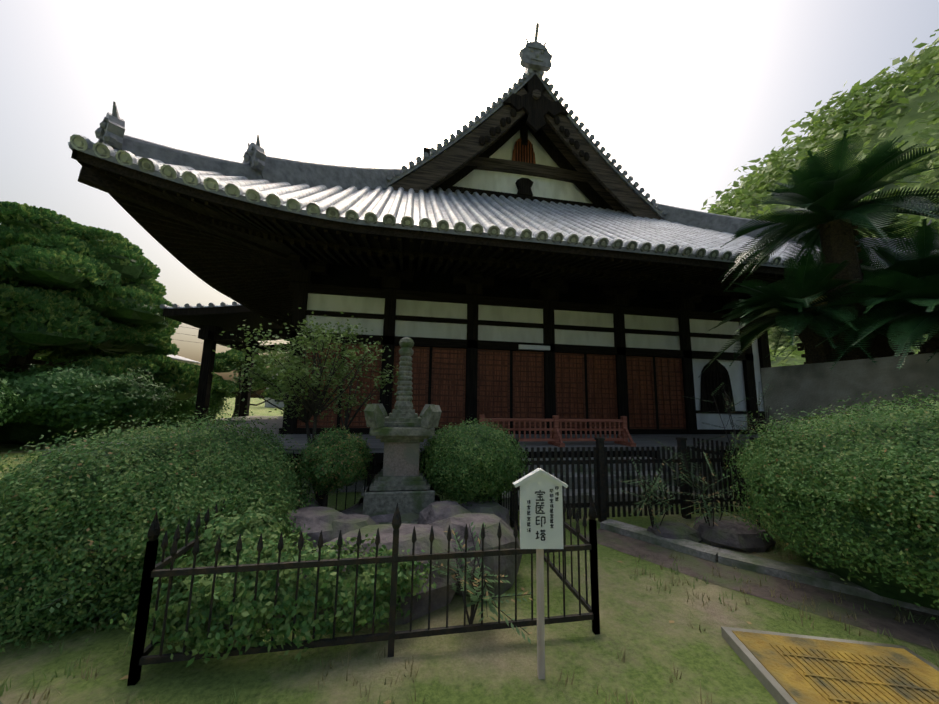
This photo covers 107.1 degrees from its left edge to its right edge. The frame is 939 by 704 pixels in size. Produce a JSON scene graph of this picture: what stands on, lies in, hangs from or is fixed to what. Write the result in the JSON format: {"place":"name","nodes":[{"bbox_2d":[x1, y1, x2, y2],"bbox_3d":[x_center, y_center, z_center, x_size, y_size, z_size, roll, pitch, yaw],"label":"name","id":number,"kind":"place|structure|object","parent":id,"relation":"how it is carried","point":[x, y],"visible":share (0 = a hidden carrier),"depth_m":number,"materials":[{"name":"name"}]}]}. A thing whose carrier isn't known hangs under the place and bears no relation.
{"place":"outdoors","nodes":[
{"label":"outdoors","id":0,"kind":"place"},
{"bbox_2d":[172,326,286,345],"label":"utility lines","id":1,"kind":"object","parent":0,"point":[199,329],"visible":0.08,"depth_m":41.53,"materials":[{"name":"black metal"}]},
{"bbox_2d":[0,397,938,703],"bbox_3d":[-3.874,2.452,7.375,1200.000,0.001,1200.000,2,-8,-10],"label":"ground","id":2,"kind":"structure","parent":0,"point":[500,665],"depth_m":2.01,"materials":[{"name":"green plant"}]},
{"bbox_2d":[0,361,26,385],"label":"bush","id":3,"kind":"object","parent":2,"relation":"on","point":[3,367],"visible":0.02,"depth_m":10.04,"materials":[{"name":"green plant"}]},
{"bbox_2d":[0,371,35,425],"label":"garden shrub","id":4,"kind":"object","parent":2,"relation":"on","point":[9,396],"visible":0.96,"depth_m":8.45,"materials":[{"name":"green plant"}]},
{"bbox_2d":[0,355,180,444],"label":"bush","id":5,"kind":"object","parent":2,"relation":"on","point":[77,399],"visible":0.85,"depth_m":9.84,"materials":[{"name":"green plant"}]},
{"bbox_2d":[0,201,219,401],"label":"pine tree","id":6,"kind":"object","parent":2,"relation":"on","point":[70,290],"visible":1,"depth_m":11.40,"materials":[{"name":"green plant"}]},
{"bbox_2d":[0,404,318,654],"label":"clipped shrub","id":7,"kind":"object","parent":2,"relation":"on","point":[52,517],"visible":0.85,"depth_m":2.37,"materials":[{"name":"green plant"}]},
{"bbox_2d":[134,388,234,426],"bbox_3d":[-14.800,2.128,17.448,4.876,3.068,4.299,2,-8,-10],"label":"garden shrub","id":8,"kind":"object","parent":2,"relation":"on","point":[217,402],"visible":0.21,"depth_m":16.45,"materials":[{"name":"green plant"}]},
{"bbox_2d":[160,301,290,428],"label":"gate","id":9,"kind":"structure","parent":2,"relation":"on","point":[211,321],"depth_m":12.40,"materials":[{"name":"brown wood"}]},
{"bbox_2d":[167,355,283,407],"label":"background houses","id":10,"kind":"structure","parent":2,"relation":"on","point":[190,361],"depth_m":46.77,"materials":[{"name":"tile"}]},
{"bbox_2d":[168,481,307,618],"bbox_3d":[-1.615,1.350,2.480,0.778,0.640,0.960,2,-8,-10],"label":"low shrub","id":11,"kind":"object","parent":2,"relation":"on","point":[210,535],"visible":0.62,"depth_m":2.37,"materials":[{"name":"green plant"}]},
{"bbox_2d":[211,348,285,416],"bbox_3d":[-12.873,1.885,19.983,5.166,4.405,5.390,2,-8,-10],"label":"pine tree","id":12,"kind":"object","parent":2,"relation":"on","point":[219,363],"visible":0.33,"depth_m":19.25,"materials":[{"name":"green plant"}]},
{"bbox_2d":[99,527,439,666],"bbox_3d":[-1.131,1.413,2.108,1.941,0.557,0.526,3,-8,-15],"label":"low shrub","id":13,"kind":"object","parent":2,"relation":"on","point":[243,611],"visible":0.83,"depth_m":1.99,"materials":[{"name":"green plant"}]},
{"bbox_2d":[211,307,397,506],"bbox_3d":[-1.950,0.758,4.383,2.282,2.612,1.999,5,-9,-28],"label":"small tree","id":14,"kind":"object","parent":2,"relation":"on","point":[308,407],"visible":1,"depth_m":4.20,"materials":[{"name":"green plant"}]},
{"bbox_2d":[321,491,327,506],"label":"shrub stems","id":15,"kind":"object","parent":2,"relation":"on","point":[323,502],"visible":0.17,"depth_m":3.78,"materials":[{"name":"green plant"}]},
{"bbox_2d":[294,424,374,498],"bbox_3d":[-1.463,1.198,3.854,0.760,0.786,0.826,-5,-10,35],"label":"ball shrub","id":16,"kind":"object","parent":2,"relation":"on","point":[335,458],"visible":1,"depth_m":3.64,"materials":[{"name":"green plant"}]},
{"bbox_2d":[127,450,599,685],"bbox_3d":[-0.662,1.502,3.232,2.650,0.840,2.432,2,-8,-10],"label":"metal fence","id":17,"kind":"object","parent":2,"relation":"on","point":[152,569],"visible":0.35,"depth_m":2.04,"materials":[{"name":"black metal"}]},
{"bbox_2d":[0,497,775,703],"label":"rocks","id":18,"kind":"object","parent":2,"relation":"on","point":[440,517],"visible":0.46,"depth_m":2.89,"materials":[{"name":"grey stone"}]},
{"bbox_2d":[357,337,441,523],"bbox_3d":[-0.768,0.831,4.013,0.980,2.042,0.980,2,-8,-10],"label":"stone pagoda","id":19,"kind":"object","parent":18,"relation":"on","point":[402,430],"visible":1,"depth_m":3.73,"materials":[{"name":"grey stone"}]},
{"bbox_2d":[38,415,763,510],"bbox_3d":[0.125,2.970,14.983,15.430,1.230,20.440,2,-8,-10],"label":"veranda","id":20,"kind":"object","parent":2,"relation":"on","point":[623,438],"visible":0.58,"depth_m":6.21,"materials":[{"name":"wood"}]},
{"bbox_2d":[34,383,797,643],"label":"plants","id":21,"kind":"object","parent":2,"relation":"on","point":[475,597],"visible":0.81,"depth_m":3.53,"materials":[{"name":"green plant"}]},
{"bbox_2d":[0,519,938,703],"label":"grass tufts","id":22,"kind":"object","parent":2,"relation":"on","point":[412,665],"visible":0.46,"depth_m":2.00,"materials":[{"name":"green plant"}]},
{"bbox_2d":[419,416,532,505],"bbox_3d":[0.044,1.283,4.072,1.487,1.079,1.200,2,-8,-10],"label":"ball shrub","id":23,"kind":"object","parent":2,"relation":"on","point":[480,461],"visible":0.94,"depth_m":3.72,"materials":[{"name":"green plant"}]},
{"bbox_2d":[513,468,567,678],"bbox_3d":[0.397,1.212,1.930,0.309,1.088,0.065,1,-8,-2],"label":"sign board","id":24,"kind":"object","parent":2,"relation":"on","point":[541,514],"visible":1,"depth_m":1.95,"materials":[{"name":"white wood"}]},
{"bbox_2d":[510,437,763,526],"bbox_3d":[2.187,1.714,5.051,3.645,1.025,1.198,2,-8,-10],"label":"picket fence","id":25,"kind":"object","parent":2,"relation":"on","point":[601,462],"visible":0.71,"depth_m":4.48,"materials":[{"name":"black metal"}]},
{"bbox_2d":[701,29,938,366],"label":"hillside bamboo grove","id":26,"kind":"object","parent":2,"relation":"on","point":[892,108],"visible":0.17,"depth_m":33.70,"materials":[{"name":"green plant"}]},
{"bbox_2d":[719,383,938,619],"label":"clipped shrub","id":27,"kind":"object","parent":2,"relation":"on","point":[855,500],"visible":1,"depth_m":2.62,"materials":[{"name":"green plant"}]},
{"bbox_2d":[721,626,938,703],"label":"cover plate","id":28,"kind":"object","parent":2,"relation":"on","point":[786,668],"visible":1,"depth_m":1.87,"materials":[{"name":"metal"}]},
{"bbox_2d":[0,0,938,397],"label":"sky","id":29,"kind":"structure","parent":0,"point":[682,94],"materials":[{"name":"white"}]},
{"bbox_2d":[277,251,770,433],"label":"temple walls","id":30,"kind":"structure","parent":0,"point":[488,346],"depth_m":8.66,"materials":[{"name":"brown wood"}]},
{"bbox_2d":[71,149,876,327],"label":"roof eaves","id":31,"kind":"object","parent":30,"relation":"on","point":[233,249],"visible":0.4,"depth_m":6.81,"materials":[{"name":"brown wood"}]},
{"bbox_2d":[68,68,935,268],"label":"temple roof tiles","id":32,"kind":"object","parent":31,"relation":"on","point":[447,211],"visible":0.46,"depth_m":7.21,"materials":[{"name":"grey tile"}]},
{"bbox_2d":[95,23,938,250],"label":"temple ridge ornaments","id":33,"kind":"object","parent":32,"relation":"on","point":[257,163],"visible":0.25,"depth_m":7.94},
{"bbox_2d":[391,74,660,219],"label":"gable","id":34,"kind":"structure","parent":32,"relation":"on","point":[528,140],"depth_m":11.82,"materials":[{"name":"brown wood"}]},
{"bbox_2d":[586,519,938,650],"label":"stone curb","id":35,"kind":"structure","parent":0,"point":[822,588],"depth_m":2.88,"materials":[{"name":"stone"}]},
{"bbox_2d":[760,352,938,436],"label":"retaining wall","id":36,"kind":"structure","parent":0,"point":[809,388],"depth_m":4.74,"materials":[{"name":"concrete"}]},
{"bbox_2d":[698,129,938,377],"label":"cycads","id":37,"kind":"object","parent":36,"relation":"on","point":[844,305],"visible":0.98,"depth_m":5.09,"materials":[{"name":"green plant"}]}
]}

